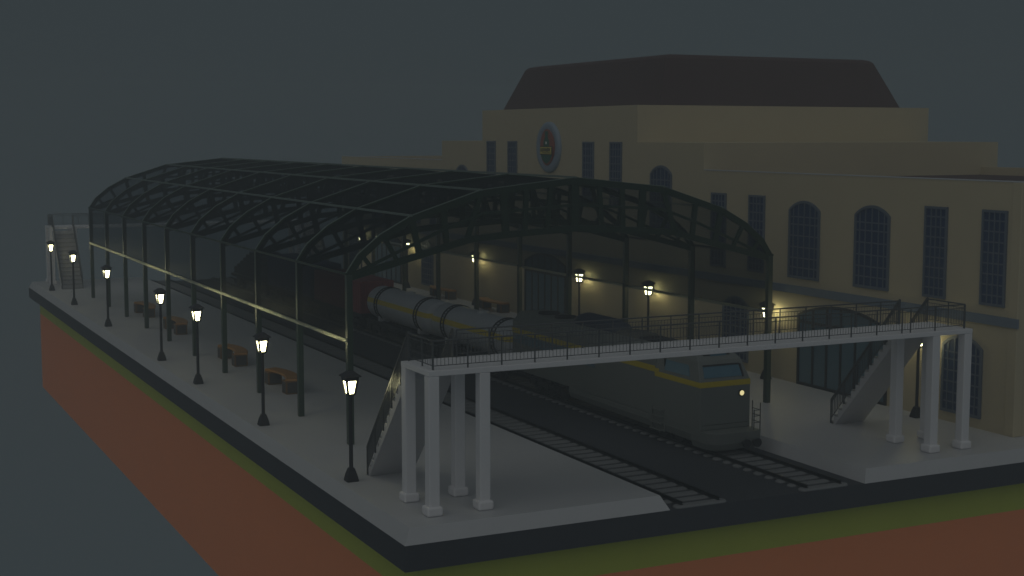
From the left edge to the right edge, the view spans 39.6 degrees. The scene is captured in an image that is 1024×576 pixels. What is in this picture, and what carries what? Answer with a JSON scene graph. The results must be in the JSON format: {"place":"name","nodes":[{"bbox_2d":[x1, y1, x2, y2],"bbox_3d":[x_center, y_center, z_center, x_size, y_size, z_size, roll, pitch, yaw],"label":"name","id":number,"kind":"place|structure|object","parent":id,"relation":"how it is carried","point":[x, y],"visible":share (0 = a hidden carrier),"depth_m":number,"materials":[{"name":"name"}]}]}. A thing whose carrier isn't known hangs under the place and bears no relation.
{"place":"outdoors","nodes":[
{"label":"outdoors","id":0,"kind":"place"},
{"bbox_2d":[234,252,279,281],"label":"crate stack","id":1,"kind":"object","parent":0,"point":[245,266],"visible":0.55,"depth_m":107.59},
{"bbox_2d":[0,0,1023,575],"label":"sky","id":2,"kind":"structure","parent":0,"point":[95,95],"materials":[{"name":"grey"}]},
{"bbox_2d":[29,279,1023,572],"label":"ground","id":3,"kind":"structure","parent":0,"point":[749,497],"depth_m":50.24,"materials":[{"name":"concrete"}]},
{"bbox_2d":[29,277,669,545],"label":"platform","id":4,"kind":"structure","parent":3,"relation":"on","point":[533,485],"depth_m":54.87,"materials":[{"name":"grey concrete"}]},
{"bbox_2d":[46,240,54,290],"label":"lamp post","id":5,"kind":"object","parent":4,"relation":"on","point":[50,244],"visible":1,"depth_m":105.93,"materials":[{"name":"black metal"}]},
{"bbox_2d":[67,250,77,304],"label":"lamp post","id":6,"kind":"object","parent":4,"relation":"on","point":[72,255],"visible":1,"depth_m":97.00,"materials":[{"name":"black metal"}]},
{"bbox_2d":[101,265,111,326],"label":"lamp post","id":7,"kind":"object","parent":4,"relation":"on","point":[106,269],"visible":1,"depth_m":85.98,"materials":[{"name":"black metal"}]},
{"bbox_2d":[134,301,155,317],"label":"bench","id":8,"kind":"object","parent":4,"relation":"on","point":[138,306],"visible":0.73,"depth_m":92.23,"materials":[{"name":"brown wood"}]},
{"bbox_2d":[153,288,166,360],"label":"lamp post","id":9,"kind":"object","parent":4,"relation":"on","point":[160,293],"visible":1,"depth_m":72.91,"materials":[{"name":"black metal"}]},
{"bbox_2d":[163,316,187,334],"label":"bench","id":10,"kind":"object","parent":4,"relation":"on","point":[179,325],"visible":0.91,"depth_m":82.76,"materials":[{"name":"brown wood"}]},
{"bbox_2d":[45,209,328,288],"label":"footbridge","id":11,"kind":"object","parent":4,"relation":"on","point":[65,242],"visible":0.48,"depth_m":110.48,"materials":[{"name":"white concrete"}]},
{"bbox_2d":[189,304,203,384],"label":"lamp post","id":12,"kind":"object","parent":4,"relation":"on","point":[196,311],"visible":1,"depth_m":66.04,"materials":[{"name":"black metal"}]},
{"bbox_2d":[217,343,247,366],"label":"bench","id":13,"kind":"object","parent":4,"relation":"on","point":[239,356],"visible":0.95,"depth_m":71.45,"materials":[{"name":"brown wood"}]},
{"bbox_2d":[253,332,270,425],"bbox_3d":[-9.928,3.622,56.644,0.600,3.735,0.600,-3,7,-26],"label":"lamp post","id":14,"kind":"object","parent":4,"relation":"on","point":[262,340],"visible":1,"depth_m":56.54,"materials":[{"name":"black metal"}]},
{"bbox_2d":[264,367,296,394],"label":"bench","id":15,"kind":"object","parent":4,"relation":"on","point":[273,375],"visible":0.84,"depth_m":65.29,"materials":[{"name":"brown wood"}]},
{"bbox_2d":[339,370,361,482],"bbox_3d":[-5.383,4.607,47.454,0.600,3.735,0.600,-3,7,-26],"label":"lamp post","id":16,"kind":"object","parent":4,"relation":"on","point":[350,379],"visible":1,"depth_m":47.34,"materials":[{"name":"black metal"}]},
{"bbox_2d":[88,157,773,444],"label":"station canopy","id":17,"kind":"object","parent":4,"relation":"on","point":[348,197],"visible":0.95,"depth_m":66.12,"materials":[{"name":"black metal"}]},
{"bbox_2d":[366,297,972,516],"bbox_3d":[5.856,3.478,50.273,21.770,5.441,6.222,-3,7,-26],"label":"footbridge","id":18,"kind":"object","parent":4,"relation":"on","point":[409,429],"visible":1,"depth_m":47.34,"materials":[{"name":"white concrete"}]},
{"bbox_2d":[152,279,726,508],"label":"railway track","id":19,"kind":"structure","parent":3,"relation":"on","point":[374,367],"depth_m":56.99,"materials":[{"name":"metal"}]},
{"bbox_2d":[210,276,847,491],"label":"railway track","id":20,"kind":"structure","parent":3,"relation":"on","point":[516,380],"depth_m":58.75,"materials":[{"name":"metal"}]},
{"bbox_2d":[313,299,376,329],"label":"flat wagon","id":21,"kind":"object","parent":20,"relation":"on","point":[325,308],"visible":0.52,"depth_m":89.41,"materials":[{"name":"metal"}]},
{"bbox_2d":[314,268,393,313],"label":"container","id":22,"kind":"object","parent":21,"relation":"on","point":[329,287],"visible":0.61,"depth_m":89.18,"materials":[{"name":"metal"}]},
{"bbox_2d":[366,286,447,350],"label":"tank wagon","id":23,"kind":"object","parent":20,"relation":"on","point":[398,310],"visible":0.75,"depth_m":80.84,"materials":[{"name":"paint"}]},
{"bbox_2d":[430,303,533,378],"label":"tank wagon","id":24,"kind":"object","parent":20,"relation":"on","point":[446,317],"visible":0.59,"depth_m":72.69,"materials":[{"name":"paint"}]},
{"bbox_2d":[512,309,761,450],"bbox_3d":[4.745,3.369,60.203,2.470,4.002,16.950,-3,7,-26],"label":"locomotive","id":25,"kind":"object","parent":20,"relation":"on","point":[701,401],"visible":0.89,"depth_m":55.85,"materials":[{"name":"paint"}]},
{"bbox_2d":[664,358,689,376],"bbox_3d":[6.331,3.043,54.509,0.112,0.460,1.850,-3,7,-26],"label":"cab side window","id":26,"kind":"structure","parent":25,"relation":"in","point":[676,367],"depth_m":54.50,"materials":[{"name":"blue glass"}]},
{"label":"flat wagon","id":27,"kind":"object","parent":20,"relation":"on","visible":0},
{"bbox_2d":[268,253,340,297],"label":"container","id":28,"kind":"object","parent":27,"relation":"on","point":[281,273],"visible":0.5,"depth_m":98.80,"materials":[{"name":"grey metal"}]},
{"bbox_2d":[341,268,1023,483],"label":"platform","id":29,"kind":"structure","parent":3,"relation":"on","point":[797,425],"depth_m":54.05,"materials":[{"name":"grey concrete"}]},
{"bbox_2d":[406,239,410,287],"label":"lamp post","id":30,"kind":"object","parent":29,"relation":"on","point":[408,241],"visible":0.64,"depth_m":107.83,"materials":[{"name":"black metal"}]},
{"bbox_2d":[429,285,456,299],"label":"bench","id":31,"kind":"object","parent":29,"relation":"on","point":[450,294],"visible":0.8,"depth_m":100.37,"materials":[{"name":"brown wood"}]},
{"bbox_2d":[470,251,480,304],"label":"lamp post","id":32,"kind":"object","parent":29,"relation":"on","point":[472,253],"visible":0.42,"depth_m":96.66,"materials":[{"name":"black metal"}]},
{"bbox_2d":[479,297,509,312],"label":"bench","id":33,"kind":"object","parent":29,"relation":"on","point":[487,302],"visible":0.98,"depth_m":93.23,"materials":[{"name":"brown wood"}]},
{"bbox_2d":[573,268,585,314],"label":"lamp post","id":34,"kind":"object","parent":29,"relation":"on","point":[579,271],"visible":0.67,"depth_m":83.60,"materials":[{"name":"black metal"}]},
{"bbox_2d":[641,280,655,329],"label":"lamp post","id":35,"kind":"object","parent":29,"relation":"on","point":[648,284],"visible":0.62,"depth_m":76.67,"materials":[{"name":"black metal"}]},
{"bbox_2d":[758,301,775,378],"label":"lamp post","id":36,"kind":"object","parent":29,"relation":"on","point":[762,305],"visible":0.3,"depth_m":67.23,"materials":[{"name":"black metal"}]},
{"bbox_2d":[909,345,921,418],"bbox_3d":[16.603,3.455,58.204,0.600,3.735,0.600,-3,7,-26],"label":"lamp post","id":37,"kind":"object","parent":29,"relation":"on","point":[915,412],"visible":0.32,"depth_m":58.21,"materials":[{"name":"black metal"}]},
{"bbox_2d":[40,313,1023,575],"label":"earth","id":38,"kind":"structure","parent":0,"point":[222,513],"depth_m":59.36,"materials":[{"name":"brown soil"}]},
{"bbox_2d":[40,306,1023,575],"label":"grass bank","id":39,"kind":"structure","parent":0,"point":[666,550],"depth_m":48.88,"materials":[{"name":"green plant"}]},
{"bbox_2d":[342,54,1023,436],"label":"station building","id":40,"kind":"structure","parent":0,"point":[830,182],"depth_m":76.28,"materials":[{"name":"beige paint"}]},
{"bbox_2d":[349,230,358,268],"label":"arched window","id":41,"kind":"structure","parent":40,"relation":"in","point":[352,254],"depth_m":120.18,"materials":[{"name":"blue glass"}]},
{"bbox_2d":[371,177,382,217],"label":"arched window","id":42,"kind":"structure","parent":40,"relation":"in","point":[377,215],"depth_m":114.85,"materials":[{"name":"blue glass"}]},
{"bbox_2d":[375,232,401,283],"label":"arched doorway","id":43,"kind":"structure","parent":40,"relation":"in","point":[395,273],"depth_m":112.74,"materials":[{"name":"blue glass"}]},
{"bbox_2d":[421,241,433,285],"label":"arched window","id":44,"kind":"structure","parent":40,"relation":"in","point":[427,263],"depth_m":105.75,"materials":[{"name":"blue glass"}]},
{"bbox_2d":[429,182,435,224],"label":"window","id":45,"kind":"structure","parent":40,"relation":"in","point":[432,220],"depth_m":104.32,"materials":[{"name":"blue glass"}]},
{"bbox_2d":[456,165,468,204],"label":"arched window","id":46,"kind":"structure","parent":40,"relation":"in","point":[461,167],"depth_m":99.27,"materials":[{"name":"blue glass"}]},
{"bbox_2d":[486,141,495,187],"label":"window","id":47,"kind":"structure","parent":40,"relation":"in","point":[490,145],"depth_m":95.05,"materials":[{"name":"blue glass"}]},
{"bbox_2d":[507,141,516,195],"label":"window","id":48,"kind":"structure","parent":40,"relation":"in","point":[511,145],"depth_m":92.17,"materials":[{"name":"blue glass"}]},
{"bbox_2d":[524,253,565,313],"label":"arched doorway","id":49,"kind":"structure","parent":40,"relation":"in","point":[542,290],"depth_m":88.88,"materials":[{"name":"blue glass"}]},
{"bbox_2d":[582,142,593,201],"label":"window","id":50,"kind":"structure","parent":40,"relation":"in","point":[587,147],"depth_m":83.25,"materials":[{"name":"blue glass"}]},
{"bbox_2d":[609,142,621,205],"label":"window","id":51,"kind":"structure","parent":40,"relation":"in","point":[615,148],"depth_m":80.41,"materials":[{"name":"blue glass"}]},
{"bbox_2d":[649,165,671,228],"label":"arched window","id":52,"kind":"structure","parent":40,"relation":"in","point":[659,175],"depth_m":76.41,"materials":[{"name":"blue glass"}]},
{"bbox_2d":[710,192,726,267],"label":"window","id":53,"kind":"structure","parent":40,"relation":"in","point":[717,257],"depth_m":71.52,"materials":[{"name":"blue glass"}]},
{"bbox_2d":[722,296,748,362],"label":"arched window","id":54,"kind":"structure","parent":40,"relation":"in","point":[744,356],"depth_m":70.46,"materials":[{"name":"blue glass"}]},
{"bbox_2d":[747,195,765,272],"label":"window","id":55,"kind":"structure","parent":40,"relation":"in","point":[756,203],"depth_m":68.63,"materials":[{"name":"blue glass"}]},
{"bbox_2d":[787,201,820,280],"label":"arched window","id":56,"kind":"structure","parent":40,"relation":"in","point":[804,217],"depth_m":65.38,"materials":[{"name":"blue glass"}]},
{"bbox_2d":[796,307,887,405],"bbox_3d":[14.649,2.810,63.422,0.083,3.897,6.150,-3,7,-26],"label":"arched doorway","id":57,"kind":"structure","parent":40,"relation":"in","point":[822,367],"depth_m":64.09,"materials":[{"name":"blue glass"}]},
{"bbox_2d":[852,205,890,290],"bbox_3d":[15.478,-1.756,61.236,0.083,3.610,2.260,-3,7,-26],"label":"arched window","id":58,"kind":"structure","parent":40,"relation":"in","point":[872,224],"depth_m":61.22,"materials":[{"name":"blue glass"}]},
{"bbox_2d":[922,206,948,298],"bbox_3d":[17.186,-1.451,57.776,0.083,3.720,1.300,-3,7,-26],"label":"window","id":59,"kind":"structure","parent":40,"relation":"in","point":[935,240],"depth_m":57.78,"materials":[{"name":"blue glass"}]},
{"bbox_2d":[940,335,982,418],"bbox_3d":[17.936,3.479,56.771,0.083,3.190,2.200,-3,7,-26],"label":"arched window","id":60,"kind":"structure","parent":40,"relation":"in","point":[949,357],"depth_m":57.08,"materials":[{"name":"blue glass"}]},
{"bbox_2d":[979,209,1008,307],"bbox_3d":[18.594,-1.146,54.930,0.083,3.720,1.300,-3,7,-26],"label":"window","id":61,"kind":"structure","parent":40,"relation":"in","point":[994,223],"depth_m":54.93,"materials":[{"name":"blue glass"}]}
]}

